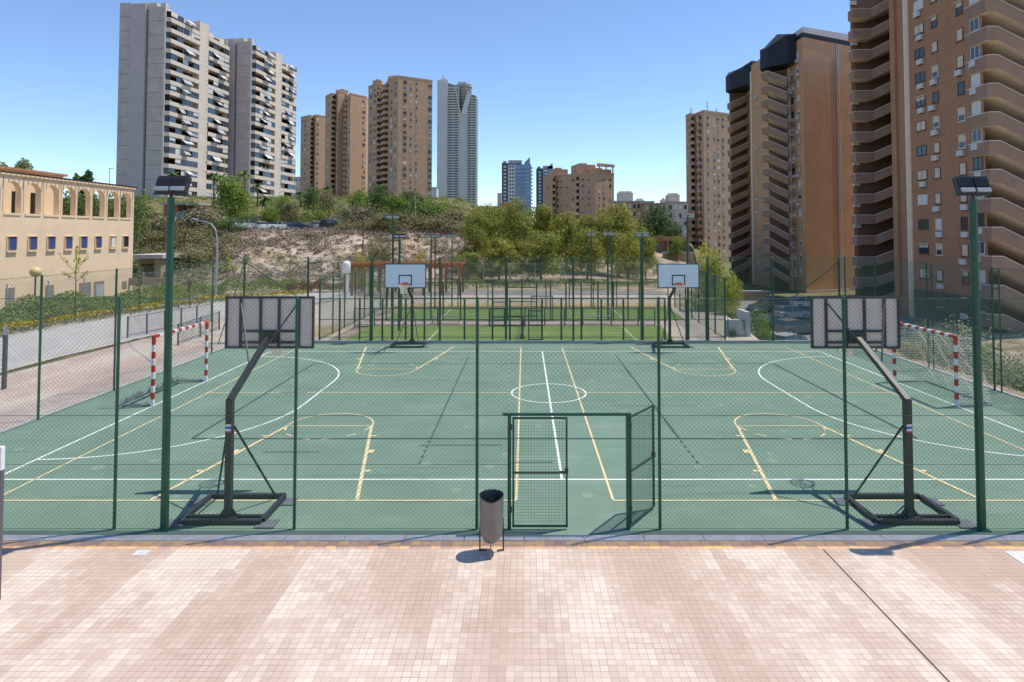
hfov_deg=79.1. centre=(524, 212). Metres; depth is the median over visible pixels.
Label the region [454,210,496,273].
pine tree
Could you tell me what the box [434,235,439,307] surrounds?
floodlight mast
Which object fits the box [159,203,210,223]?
kiosk
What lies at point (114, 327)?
chain link fence
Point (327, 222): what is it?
parked car
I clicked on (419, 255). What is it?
broad bush
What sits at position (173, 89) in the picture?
apartment tower
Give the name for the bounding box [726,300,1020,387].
car park
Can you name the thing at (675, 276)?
basketball hoop
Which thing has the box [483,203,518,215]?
apartment block
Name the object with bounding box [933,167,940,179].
window
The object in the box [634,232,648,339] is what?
floodlight mast
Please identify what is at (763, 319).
broad bush
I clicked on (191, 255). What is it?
broad bush
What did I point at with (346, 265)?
street lamp
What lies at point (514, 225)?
pine tree
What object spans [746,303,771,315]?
parked car
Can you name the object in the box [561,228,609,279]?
pine tree
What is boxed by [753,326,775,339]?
broad bush
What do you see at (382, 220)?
round tree
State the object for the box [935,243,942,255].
window
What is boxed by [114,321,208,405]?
handball goal
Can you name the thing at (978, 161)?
window
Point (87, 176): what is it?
dense tree
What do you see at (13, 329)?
ground cover
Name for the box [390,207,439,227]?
broad bush
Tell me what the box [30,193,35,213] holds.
terrace door
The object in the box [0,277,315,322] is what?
hedge
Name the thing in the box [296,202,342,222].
broad bush
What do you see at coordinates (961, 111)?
window
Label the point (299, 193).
palm tree
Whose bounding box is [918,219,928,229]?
window
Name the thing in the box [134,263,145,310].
young tree
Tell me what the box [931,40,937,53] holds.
window
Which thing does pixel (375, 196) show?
round tree
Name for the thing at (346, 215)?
broad bush
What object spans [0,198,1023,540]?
ground
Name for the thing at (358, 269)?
broad bush
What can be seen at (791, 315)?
parked car
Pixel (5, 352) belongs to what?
bollard post
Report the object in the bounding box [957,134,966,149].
window
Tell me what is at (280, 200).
round tree
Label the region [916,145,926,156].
window
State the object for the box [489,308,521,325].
cage gate
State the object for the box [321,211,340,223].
broad bush
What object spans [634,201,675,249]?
round tree
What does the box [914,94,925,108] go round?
window
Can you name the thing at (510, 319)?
cage fence
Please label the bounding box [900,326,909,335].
parked car
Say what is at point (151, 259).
shed
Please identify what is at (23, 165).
dense tree
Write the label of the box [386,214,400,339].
floodlight mast
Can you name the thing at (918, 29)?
window
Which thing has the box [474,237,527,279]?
pine tree
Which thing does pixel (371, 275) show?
chain link fence
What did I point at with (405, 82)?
window
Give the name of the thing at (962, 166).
window
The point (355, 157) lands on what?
brick tower
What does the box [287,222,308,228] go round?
parked car
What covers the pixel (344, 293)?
cage fence
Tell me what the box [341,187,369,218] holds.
round tree
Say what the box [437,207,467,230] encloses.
round tree
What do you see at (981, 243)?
window
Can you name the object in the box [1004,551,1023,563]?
inspection cover
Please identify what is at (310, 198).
round tree
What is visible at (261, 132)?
apartment tower
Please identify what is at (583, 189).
brick tower
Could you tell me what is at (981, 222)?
window
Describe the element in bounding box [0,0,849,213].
sky
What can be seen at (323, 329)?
tan apron
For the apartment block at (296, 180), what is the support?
on the ground at (344, 252)
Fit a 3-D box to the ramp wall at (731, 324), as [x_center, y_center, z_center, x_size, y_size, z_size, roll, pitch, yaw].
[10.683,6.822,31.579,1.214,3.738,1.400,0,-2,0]
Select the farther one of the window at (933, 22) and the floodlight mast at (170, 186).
the window at (933, 22)
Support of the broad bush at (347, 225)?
on the ground at (344, 252)
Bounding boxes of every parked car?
[232,219,256,228]
[255,221,267,228]
[266,221,286,228]
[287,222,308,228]
[309,221,320,227]
[318,219,336,228]
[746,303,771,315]
[750,314,781,330]
[762,295,788,306]
[771,305,809,318]
[774,318,809,332]
[774,332,806,339]
[789,296,809,307]
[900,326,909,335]
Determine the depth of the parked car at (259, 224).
110.49 m
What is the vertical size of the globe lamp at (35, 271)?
2.960 m
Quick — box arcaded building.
[0,166,137,311]
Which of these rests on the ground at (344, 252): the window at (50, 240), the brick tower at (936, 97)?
the brick tower at (936, 97)
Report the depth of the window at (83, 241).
59.00 m
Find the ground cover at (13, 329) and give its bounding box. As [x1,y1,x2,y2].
[0,295,255,336]
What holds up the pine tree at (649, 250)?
on the ground at (344, 252)
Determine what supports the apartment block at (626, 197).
on the ground at (344, 252)
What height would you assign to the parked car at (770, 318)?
1.450 m
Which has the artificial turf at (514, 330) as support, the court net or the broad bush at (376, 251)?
the court net
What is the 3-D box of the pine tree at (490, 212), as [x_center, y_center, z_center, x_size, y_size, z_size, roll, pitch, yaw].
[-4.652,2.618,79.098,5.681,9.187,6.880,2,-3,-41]
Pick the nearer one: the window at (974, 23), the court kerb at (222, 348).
the court kerb at (222, 348)
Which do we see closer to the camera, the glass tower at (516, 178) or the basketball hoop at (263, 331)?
the basketball hoop at (263, 331)
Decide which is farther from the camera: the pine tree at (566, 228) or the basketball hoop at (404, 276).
the pine tree at (566, 228)
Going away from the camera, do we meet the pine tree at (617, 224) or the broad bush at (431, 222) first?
the pine tree at (617, 224)
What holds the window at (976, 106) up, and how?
in the brick tower at (936, 97)
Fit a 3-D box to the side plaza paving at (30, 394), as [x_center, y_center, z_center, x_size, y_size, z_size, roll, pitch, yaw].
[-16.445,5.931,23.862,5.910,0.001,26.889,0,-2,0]
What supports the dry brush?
on the ground at (344, 252)
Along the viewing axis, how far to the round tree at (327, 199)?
131.09 m
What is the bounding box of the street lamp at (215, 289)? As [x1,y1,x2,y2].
[192,218,217,296]
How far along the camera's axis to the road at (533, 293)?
53.61 m
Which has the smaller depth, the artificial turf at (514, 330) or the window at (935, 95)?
the artificial turf at (514, 330)
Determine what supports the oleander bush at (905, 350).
on the ground at (344, 252)
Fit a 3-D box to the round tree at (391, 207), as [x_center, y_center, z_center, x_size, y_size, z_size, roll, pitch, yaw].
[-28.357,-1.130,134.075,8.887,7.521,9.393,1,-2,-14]
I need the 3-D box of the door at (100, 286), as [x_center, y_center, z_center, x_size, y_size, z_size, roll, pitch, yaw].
[-41.979,7.730,61.160,0.039,1.966,1.500,0,-2,0]
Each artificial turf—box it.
[349,326,672,339]
[384,307,684,320]
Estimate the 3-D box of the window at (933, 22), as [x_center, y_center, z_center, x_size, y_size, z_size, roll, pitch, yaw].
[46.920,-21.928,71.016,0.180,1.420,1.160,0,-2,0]
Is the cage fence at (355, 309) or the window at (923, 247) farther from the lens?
the window at (923, 247)
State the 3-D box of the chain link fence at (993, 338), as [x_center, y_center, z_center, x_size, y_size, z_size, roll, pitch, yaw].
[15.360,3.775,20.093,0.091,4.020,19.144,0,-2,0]
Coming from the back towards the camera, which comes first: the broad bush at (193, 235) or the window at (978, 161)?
the broad bush at (193, 235)
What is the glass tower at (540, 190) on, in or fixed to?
on the ground at (344, 252)
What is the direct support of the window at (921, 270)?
in the brick tower at (936, 97)
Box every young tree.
[57,245,88,314]
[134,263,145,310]
[186,275,192,306]
[218,250,236,278]
[280,253,301,275]
[335,261,343,297]
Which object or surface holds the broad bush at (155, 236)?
on the ground at (344, 252)
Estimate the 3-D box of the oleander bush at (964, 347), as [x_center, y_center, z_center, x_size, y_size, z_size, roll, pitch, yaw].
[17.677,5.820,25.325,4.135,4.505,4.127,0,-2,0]
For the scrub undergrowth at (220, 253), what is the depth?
85.59 m
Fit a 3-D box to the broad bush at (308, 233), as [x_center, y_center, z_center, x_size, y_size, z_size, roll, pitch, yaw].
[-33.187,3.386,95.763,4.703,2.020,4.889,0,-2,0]
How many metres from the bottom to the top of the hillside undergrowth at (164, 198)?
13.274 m
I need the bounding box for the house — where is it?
[653,237,692,251]
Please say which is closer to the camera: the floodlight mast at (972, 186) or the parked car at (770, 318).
the floodlight mast at (972, 186)
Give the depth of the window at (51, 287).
54.88 m
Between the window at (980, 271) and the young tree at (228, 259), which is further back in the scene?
the window at (980, 271)
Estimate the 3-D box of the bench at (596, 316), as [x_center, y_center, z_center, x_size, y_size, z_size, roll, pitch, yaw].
[4.152,6.077,35.308,1.712,0.450,0.360,0,-2,0]
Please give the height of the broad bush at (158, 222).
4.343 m
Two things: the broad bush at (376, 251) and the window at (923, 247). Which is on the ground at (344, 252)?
the broad bush at (376, 251)
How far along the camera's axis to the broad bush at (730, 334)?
30.73 m
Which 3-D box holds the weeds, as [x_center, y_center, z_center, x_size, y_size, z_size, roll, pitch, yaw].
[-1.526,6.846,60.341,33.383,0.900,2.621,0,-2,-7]
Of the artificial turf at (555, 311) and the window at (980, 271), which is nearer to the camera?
the artificial turf at (555, 311)
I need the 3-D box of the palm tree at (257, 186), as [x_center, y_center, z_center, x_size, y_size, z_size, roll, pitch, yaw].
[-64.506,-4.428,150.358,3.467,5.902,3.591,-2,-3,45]
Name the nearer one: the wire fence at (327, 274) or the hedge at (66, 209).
the wire fence at (327, 274)
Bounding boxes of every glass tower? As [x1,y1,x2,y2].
[502,157,532,228]
[536,163,552,223]
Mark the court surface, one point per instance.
(594, 508)
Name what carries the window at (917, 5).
in the brick tower at (936, 97)
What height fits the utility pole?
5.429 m
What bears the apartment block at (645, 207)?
on the ground at (344, 252)
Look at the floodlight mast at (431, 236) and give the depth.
36.86 m
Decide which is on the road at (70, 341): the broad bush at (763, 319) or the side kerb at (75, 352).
the side kerb at (75, 352)
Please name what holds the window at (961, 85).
in the brick tower at (936, 97)
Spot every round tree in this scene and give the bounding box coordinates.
[211,173,255,219]
[226,199,261,220]
[256,204,281,221]
[268,193,292,218]
[276,199,308,224]
[297,183,322,212]
[306,187,338,219]
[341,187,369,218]
[360,213,405,232]
[364,183,392,214]
[373,190,413,215]
[397,190,427,216]
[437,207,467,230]
[625,226,656,244]
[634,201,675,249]
[660,221,689,243]
[665,233,685,260]
[684,239,732,312]
[712,270,745,318]
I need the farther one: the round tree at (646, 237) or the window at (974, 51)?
the round tree at (646, 237)
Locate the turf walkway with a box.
[357,321,699,326]
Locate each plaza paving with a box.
[0,319,224,429]
[0,549,1023,681]
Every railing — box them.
[127,304,211,337]
[177,311,219,345]
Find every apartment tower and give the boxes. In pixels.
[116,2,229,198]
[225,38,296,198]
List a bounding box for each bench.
[431,315,459,323]
[583,315,612,322]
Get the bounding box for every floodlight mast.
[153,176,191,531]
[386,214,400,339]
[394,234,405,330]
[425,234,436,318]
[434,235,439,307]
[447,234,456,305]
[586,233,595,305]
[602,232,613,318]
[611,232,616,305]
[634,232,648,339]
[681,214,694,339]
[952,176,991,531]
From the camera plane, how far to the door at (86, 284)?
59.40 m
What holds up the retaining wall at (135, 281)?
on the ground at (344, 252)
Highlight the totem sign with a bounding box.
[0,446,4,599]
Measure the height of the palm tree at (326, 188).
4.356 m
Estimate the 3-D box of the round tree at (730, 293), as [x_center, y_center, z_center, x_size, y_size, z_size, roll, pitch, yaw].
[13.068,5.818,39.714,2.439,4.537,2.189,1,-2,-34]
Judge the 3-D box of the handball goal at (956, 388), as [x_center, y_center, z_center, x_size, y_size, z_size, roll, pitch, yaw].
[13.356,4.739,19.945,1.136,2.082,3.160,0,-2,0]
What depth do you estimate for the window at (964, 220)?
66.10 m
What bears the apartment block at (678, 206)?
on the ground at (344, 252)
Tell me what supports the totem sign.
on the plaza paving at (456, 615)
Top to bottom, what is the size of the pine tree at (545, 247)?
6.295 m
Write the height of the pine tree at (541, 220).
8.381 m
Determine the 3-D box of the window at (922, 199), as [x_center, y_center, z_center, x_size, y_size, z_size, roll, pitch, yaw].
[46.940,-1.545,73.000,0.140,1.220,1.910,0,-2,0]
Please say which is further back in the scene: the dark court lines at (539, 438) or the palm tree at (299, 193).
the palm tree at (299, 193)
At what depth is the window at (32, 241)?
52.88 m
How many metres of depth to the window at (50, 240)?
54.89 m
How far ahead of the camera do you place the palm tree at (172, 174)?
120.03 m
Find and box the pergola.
[350,261,466,295]
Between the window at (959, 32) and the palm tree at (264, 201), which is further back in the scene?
the palm tree at (264, 201)
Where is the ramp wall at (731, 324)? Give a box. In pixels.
[726,309,750,336]
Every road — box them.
[0,290,357,372]
[356,291,673,294]
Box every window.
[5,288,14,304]
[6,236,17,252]
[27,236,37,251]
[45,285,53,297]
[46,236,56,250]
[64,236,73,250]
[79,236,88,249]
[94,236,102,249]
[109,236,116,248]
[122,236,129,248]
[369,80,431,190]
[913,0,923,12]
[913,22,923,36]
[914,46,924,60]
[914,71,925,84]
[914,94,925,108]
[915,120,925,132]
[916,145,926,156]
[917,169,927,180]
[918,194,927,204]
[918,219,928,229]
[918,243,929,254]
[919,268,929,279]
[929,14,937,28]
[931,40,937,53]
[931,64,938,78]
[932,91,938,103]
[932,115,939,128]
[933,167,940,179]
[934,142,939,153]
[934,193,940,204]
[935,219,941,229]
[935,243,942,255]
[937,270,943,281]
[954,0,962,16]
[956,27,963,42]
[956,54,964,69]
[957,81,964,95]
[957,107,965,122]
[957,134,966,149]
[959,162,966,175]
[960,196,967,202]
[960,217,968,229]
[960,244,968,256]
[961,270,969,284]
[969,0,978,5]
[969,17,978,32]
[970,44,979,60]
[971,72,980,87]
[971,100,981,115]
[971,128,981,143]
[972,156,983,170]
[978,213,984,225]
[978,241,985,254]
[979,269,985,282]
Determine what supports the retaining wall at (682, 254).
on the ground at (344, 252)
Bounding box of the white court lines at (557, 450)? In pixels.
[4,351,1023,479]
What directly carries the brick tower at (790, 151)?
on the ground at (344, 252)
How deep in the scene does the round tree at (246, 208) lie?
119.37 m
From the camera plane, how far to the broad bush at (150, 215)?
118.07 m
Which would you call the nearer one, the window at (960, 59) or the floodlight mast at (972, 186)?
the floodlight mast at (972, 186)
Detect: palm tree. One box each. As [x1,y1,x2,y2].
[167,171,179,175]
[208,172,220,206]
[215,173,226,203]
[238,170,251,195]
[250,183,263,206]
[256,195,272,207]
[292,191,304,205]
[320,185,332,192]
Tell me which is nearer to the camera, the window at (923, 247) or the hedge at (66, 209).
the window at (923, 247)
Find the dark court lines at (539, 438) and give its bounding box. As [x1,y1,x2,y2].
[192,355,918,462]
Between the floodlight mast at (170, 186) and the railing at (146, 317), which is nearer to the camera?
the floodlight mast at (170, 186)
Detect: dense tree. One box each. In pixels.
[0,158,33,169]
[68,169,97,215]
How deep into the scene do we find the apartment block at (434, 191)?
520.99 m
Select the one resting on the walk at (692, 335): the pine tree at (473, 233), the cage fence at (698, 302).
the cage fence at (698, 302)
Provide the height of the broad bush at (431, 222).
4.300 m
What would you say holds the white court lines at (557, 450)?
on the court surface
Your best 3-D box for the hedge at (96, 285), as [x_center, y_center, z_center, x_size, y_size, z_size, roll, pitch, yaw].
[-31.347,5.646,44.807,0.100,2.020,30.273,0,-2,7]
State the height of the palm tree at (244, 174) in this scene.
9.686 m
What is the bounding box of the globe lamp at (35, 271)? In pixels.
[29,267,41,294]
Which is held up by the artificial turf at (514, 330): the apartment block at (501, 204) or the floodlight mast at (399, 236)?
the floodlight mast at (399, 236)
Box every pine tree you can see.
[451,252,488,281]
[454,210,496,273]
[470,201,507,259]
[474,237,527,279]
[486,196,537,266]
[517,227,568,280]
[522,204,562,265]
[545,210,582,266]
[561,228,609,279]
[578,214,606,270]
[592,200,648,276]
[609,229,645,280]
[633,236,658,278]
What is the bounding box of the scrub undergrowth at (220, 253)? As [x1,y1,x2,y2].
[132,220,503,284]
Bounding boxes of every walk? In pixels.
[403,295,684,302]
[661,307,757,339]
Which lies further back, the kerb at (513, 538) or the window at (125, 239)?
the window at (125, 239)
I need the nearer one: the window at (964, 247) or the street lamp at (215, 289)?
the street lamp at (215, 289)
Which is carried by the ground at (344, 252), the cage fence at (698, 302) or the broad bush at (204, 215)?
the broad bush at (204, 215)
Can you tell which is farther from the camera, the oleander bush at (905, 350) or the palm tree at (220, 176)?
the palm tree at (220, 176)
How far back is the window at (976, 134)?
64.19 m
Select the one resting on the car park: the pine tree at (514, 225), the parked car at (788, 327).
the parked car at (788, 327)
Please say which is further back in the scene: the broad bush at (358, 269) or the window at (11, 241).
the broad bush at (358, 269)
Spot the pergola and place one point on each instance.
(444, 264)
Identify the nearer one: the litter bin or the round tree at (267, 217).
the litter bin
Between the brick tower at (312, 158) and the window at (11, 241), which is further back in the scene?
the brick tower at (312, 158)
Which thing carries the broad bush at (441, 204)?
on the ground at (344, 252)
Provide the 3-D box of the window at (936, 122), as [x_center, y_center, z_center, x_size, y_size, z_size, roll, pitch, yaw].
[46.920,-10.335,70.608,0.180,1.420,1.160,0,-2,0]
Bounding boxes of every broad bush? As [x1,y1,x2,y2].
[125,208,162,219]
[133,227,165,245]
[138,214,192,233]
[158,223,223,244]
[160,245,213,267]
[174,204,233,227]
[200,215,255,232]
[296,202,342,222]
[296,229,322,237]
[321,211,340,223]
[327,201,396,223]
[327,221,368,231]
[342,246,370,282]
[353,220,401,229]
[360,236,391,269]
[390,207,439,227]
[399,196,447,221]
[408,211,466,231]
[408,251,425,261]
[412,194,456,220]
[436,217,466,233]
[728,327,738,337]
[746,297,774,337]
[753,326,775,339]
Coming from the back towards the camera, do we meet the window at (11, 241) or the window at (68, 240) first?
the window at (68, 240)
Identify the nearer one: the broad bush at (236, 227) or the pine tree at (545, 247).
the pine tree at (545, 247)
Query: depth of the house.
105.33 m
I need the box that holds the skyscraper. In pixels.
[437,75,477,204]
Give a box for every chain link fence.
[0,258,246,433]
[0,297,1023,529]
[243,257,846,341]
[844,257,1023,394]
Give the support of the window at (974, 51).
in the brick tower at (936, 97)
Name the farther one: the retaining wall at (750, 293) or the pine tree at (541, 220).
the retaining wall at (750, 293)
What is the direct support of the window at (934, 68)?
in the brick tower at (936, 97)
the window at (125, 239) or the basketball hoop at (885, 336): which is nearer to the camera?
the basketball hoop at (885, 336)
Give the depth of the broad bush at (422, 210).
122.76 m
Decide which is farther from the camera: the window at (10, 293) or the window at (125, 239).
the window at (125, 239)
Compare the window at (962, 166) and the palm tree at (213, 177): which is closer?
the window at (962, 166)
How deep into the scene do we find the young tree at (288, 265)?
56.91 m
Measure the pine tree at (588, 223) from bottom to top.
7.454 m
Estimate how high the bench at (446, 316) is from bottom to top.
0.450 m
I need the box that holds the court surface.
[0,342,1023,538]
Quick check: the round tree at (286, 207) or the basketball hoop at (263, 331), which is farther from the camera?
the round tree at (286, 207)
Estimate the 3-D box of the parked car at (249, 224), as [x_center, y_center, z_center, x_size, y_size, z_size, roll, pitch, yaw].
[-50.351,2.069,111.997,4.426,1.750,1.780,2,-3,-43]
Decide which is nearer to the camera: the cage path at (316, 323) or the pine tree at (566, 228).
the cage path at (316, 323)
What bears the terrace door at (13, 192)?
in the arcaded building
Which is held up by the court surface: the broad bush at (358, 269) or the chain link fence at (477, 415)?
the chain link fence at (477, 415)
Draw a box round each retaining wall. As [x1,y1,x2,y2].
[129,278,173,284]
[661,252,694,263]
[736,290,770,299]
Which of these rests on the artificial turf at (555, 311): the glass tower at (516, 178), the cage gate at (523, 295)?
the cage gate at (523, 295)
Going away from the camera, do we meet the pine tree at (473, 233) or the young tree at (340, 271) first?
the young tree at (340, 271)
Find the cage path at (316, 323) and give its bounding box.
[156,299,403,340]
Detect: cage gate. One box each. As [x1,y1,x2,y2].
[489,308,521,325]
[492,284,507,320]
[508,287,535,312]
[528,310,542,339]
[531,296,552,320]
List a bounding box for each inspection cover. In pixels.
[131,550,150,555]
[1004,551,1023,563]
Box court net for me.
[520,307,525,338]
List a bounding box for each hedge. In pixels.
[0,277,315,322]
[62,189,152,249]
[286,281,365,291]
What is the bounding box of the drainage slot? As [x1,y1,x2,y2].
[823,549,949,681]
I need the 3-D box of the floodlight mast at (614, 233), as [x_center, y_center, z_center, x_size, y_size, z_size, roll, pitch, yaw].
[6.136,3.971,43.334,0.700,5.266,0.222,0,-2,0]
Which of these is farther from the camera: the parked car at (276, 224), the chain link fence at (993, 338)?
the parked car at (276, 224)
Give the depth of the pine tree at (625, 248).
65.20 m
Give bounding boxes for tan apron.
[315,326,348,335]
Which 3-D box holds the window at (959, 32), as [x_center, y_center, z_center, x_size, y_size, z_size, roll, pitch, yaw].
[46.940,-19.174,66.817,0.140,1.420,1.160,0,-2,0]
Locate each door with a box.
[11,191,14,212]
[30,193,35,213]
[79,282,90,296]
[93,281,103,296]
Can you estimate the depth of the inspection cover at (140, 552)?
9.87 m
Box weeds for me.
[338,278,656,289]
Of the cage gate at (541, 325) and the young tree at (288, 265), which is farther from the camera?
the young tree at (288, 265)
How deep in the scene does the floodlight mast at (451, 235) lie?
43.46 m
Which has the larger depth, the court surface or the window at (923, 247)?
the window at (923, 247)
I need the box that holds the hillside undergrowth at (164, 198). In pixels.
[124,192,521,239]
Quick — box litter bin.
[479,489,503,559]
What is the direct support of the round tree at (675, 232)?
on the ground at (344, 252)
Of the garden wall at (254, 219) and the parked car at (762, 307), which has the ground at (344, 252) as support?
the garden wall at (254, 219)
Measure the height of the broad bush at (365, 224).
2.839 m
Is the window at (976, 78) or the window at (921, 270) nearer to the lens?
the window at (976, 78)
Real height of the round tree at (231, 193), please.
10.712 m
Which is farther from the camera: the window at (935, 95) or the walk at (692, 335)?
the window at (935, 95)
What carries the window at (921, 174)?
in the brick tower at (936, 97)
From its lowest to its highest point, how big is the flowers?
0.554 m
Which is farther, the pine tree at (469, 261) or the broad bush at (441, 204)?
the broad bush at (441, 204)
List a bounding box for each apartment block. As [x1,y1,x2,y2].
[293,177,299,197]
[432,187,438,197]
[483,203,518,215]
[497,193,501,205]
[610,191,654,226]
[641,198,664,233]
[660,193,688,236]
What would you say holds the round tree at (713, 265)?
on the ground at (344, 252)
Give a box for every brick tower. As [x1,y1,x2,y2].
[300,114,324,197]
[324,89,348,198]
[343,93,367,197]
[368,75,432,197]
[544,163,614,231]
[685,106,730,261]
[726,27,854,292]
[847,0,1023,333]
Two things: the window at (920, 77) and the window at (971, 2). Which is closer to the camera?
the window at (971, 2)
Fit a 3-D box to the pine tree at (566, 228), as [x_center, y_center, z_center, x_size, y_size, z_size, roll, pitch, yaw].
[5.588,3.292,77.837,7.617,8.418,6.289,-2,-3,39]
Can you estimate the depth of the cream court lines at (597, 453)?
15.12 m
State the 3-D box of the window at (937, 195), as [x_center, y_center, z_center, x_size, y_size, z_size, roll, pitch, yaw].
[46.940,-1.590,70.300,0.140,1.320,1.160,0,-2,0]
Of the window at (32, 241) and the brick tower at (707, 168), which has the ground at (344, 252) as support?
the brick tower at (707, 168)
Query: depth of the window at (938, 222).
70.21 m
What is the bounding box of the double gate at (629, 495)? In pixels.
[502,404,655,529]
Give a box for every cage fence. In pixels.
[318,299,724,339]
[319,266,387,337]
[354,308,654,325]
[373,282,664,320]
[394,278,669,306]
[674,271,725,339]
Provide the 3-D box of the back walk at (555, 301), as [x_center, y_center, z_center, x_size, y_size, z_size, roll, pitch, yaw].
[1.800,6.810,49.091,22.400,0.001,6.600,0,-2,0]
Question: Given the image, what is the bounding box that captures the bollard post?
[1,326,7,388]
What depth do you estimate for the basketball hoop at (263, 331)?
12.72 m
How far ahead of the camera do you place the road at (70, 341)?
32.23 m
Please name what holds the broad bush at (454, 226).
on the ground at (344, 252)
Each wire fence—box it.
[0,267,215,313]
[248,263,661,284]
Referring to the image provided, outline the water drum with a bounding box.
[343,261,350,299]
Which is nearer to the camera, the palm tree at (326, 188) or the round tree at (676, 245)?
the round tree at (676, 245)
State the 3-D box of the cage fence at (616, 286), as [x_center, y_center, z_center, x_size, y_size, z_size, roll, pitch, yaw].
[0.476,5.594,43.330,19.624,2.020,0.075,0,-2,0]
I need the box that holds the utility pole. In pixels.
[362,217,366,255]
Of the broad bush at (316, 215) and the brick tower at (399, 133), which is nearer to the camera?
the broad bush at (316, 215)
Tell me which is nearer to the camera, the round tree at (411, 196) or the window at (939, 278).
the window at (939, 278)
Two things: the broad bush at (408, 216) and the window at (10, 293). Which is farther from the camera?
the broad bush at (408, 216)
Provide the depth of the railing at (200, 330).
30.21 m
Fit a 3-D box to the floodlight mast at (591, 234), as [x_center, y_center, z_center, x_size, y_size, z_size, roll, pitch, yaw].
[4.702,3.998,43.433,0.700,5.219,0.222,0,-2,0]
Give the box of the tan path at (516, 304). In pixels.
[395,303,678,306]
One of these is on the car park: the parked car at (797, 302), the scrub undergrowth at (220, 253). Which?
the parked car at (797, 302)
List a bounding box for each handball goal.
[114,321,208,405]
[892,323,991,405]
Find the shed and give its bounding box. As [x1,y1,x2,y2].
[133,253,185,277]
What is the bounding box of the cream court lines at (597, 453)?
[4,347,1023,500]
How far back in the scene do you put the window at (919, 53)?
73.57 m
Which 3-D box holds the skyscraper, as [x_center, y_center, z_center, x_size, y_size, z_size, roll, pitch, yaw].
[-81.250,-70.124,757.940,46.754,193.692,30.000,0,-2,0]
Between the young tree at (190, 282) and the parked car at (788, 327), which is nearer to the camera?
the young tree at (190, 282)
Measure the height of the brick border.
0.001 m
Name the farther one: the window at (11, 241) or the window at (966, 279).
the window at (966, 279)
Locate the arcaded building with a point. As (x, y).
(38, 229)
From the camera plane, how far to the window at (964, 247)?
65.90 m
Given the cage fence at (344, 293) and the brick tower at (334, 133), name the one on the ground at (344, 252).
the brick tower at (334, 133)
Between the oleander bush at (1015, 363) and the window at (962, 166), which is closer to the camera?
the oleander bush at (1015, 363)
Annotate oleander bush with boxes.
[889,331,935,359]
[907,313,1022,380]
[968,328,1023,391]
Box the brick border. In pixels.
[2,541,1023,548]
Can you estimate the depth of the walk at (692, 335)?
32.86 m
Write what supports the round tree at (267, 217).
on the ground at (344, 252)
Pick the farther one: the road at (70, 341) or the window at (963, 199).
the window at (963, 199)
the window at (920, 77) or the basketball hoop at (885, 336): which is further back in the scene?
the window at (920, 77)
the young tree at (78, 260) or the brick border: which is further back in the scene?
the young tree at (78, 260)
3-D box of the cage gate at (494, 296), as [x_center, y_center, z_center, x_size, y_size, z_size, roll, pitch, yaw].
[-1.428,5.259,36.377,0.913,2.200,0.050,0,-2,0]
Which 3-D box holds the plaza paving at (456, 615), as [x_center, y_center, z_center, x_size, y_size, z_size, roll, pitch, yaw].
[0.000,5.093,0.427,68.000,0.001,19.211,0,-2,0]
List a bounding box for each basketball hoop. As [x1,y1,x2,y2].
[159,296,314,528]
[384,264,431,347]
[646,264,698,347]
[810,296,976,528]
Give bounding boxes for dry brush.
[213,224,481,281]
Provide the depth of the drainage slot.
8.13 m
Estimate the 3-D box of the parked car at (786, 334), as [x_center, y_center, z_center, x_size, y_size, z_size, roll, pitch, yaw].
[22.329,10.751,51.654,4.326,1.500,1.780,1,-2,-29]
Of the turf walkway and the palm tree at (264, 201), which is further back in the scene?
the palm tree at (264, 201)
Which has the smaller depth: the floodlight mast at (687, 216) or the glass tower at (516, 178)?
the floodlight mast at (687, 216)
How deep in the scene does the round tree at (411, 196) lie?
137.40 m
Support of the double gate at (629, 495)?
attached to the chain link fence at (477, 415)
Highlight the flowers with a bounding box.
[0,289,306,332]
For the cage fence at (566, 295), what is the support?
on the turf walkway
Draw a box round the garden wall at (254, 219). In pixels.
[235,217,258,228]
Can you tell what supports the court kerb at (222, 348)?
on the ground at (344, 252)
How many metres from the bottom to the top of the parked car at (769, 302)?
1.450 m
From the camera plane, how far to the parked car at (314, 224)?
110.40 m
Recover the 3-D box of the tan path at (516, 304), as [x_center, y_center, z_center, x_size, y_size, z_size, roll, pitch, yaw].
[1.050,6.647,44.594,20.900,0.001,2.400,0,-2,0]
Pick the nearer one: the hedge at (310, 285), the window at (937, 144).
the hedge at (310, 285)
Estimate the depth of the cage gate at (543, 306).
36.35 m
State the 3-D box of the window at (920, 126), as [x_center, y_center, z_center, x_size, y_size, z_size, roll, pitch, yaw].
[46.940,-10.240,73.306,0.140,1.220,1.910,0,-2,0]
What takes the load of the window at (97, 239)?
in the arcaded building
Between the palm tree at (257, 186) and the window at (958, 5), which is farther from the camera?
the palm tree at (257, 186)
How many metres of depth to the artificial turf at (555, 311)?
39.40 m
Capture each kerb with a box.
[0,318,224,371]
[0,340,1023,433]
[3,535,1023,540]

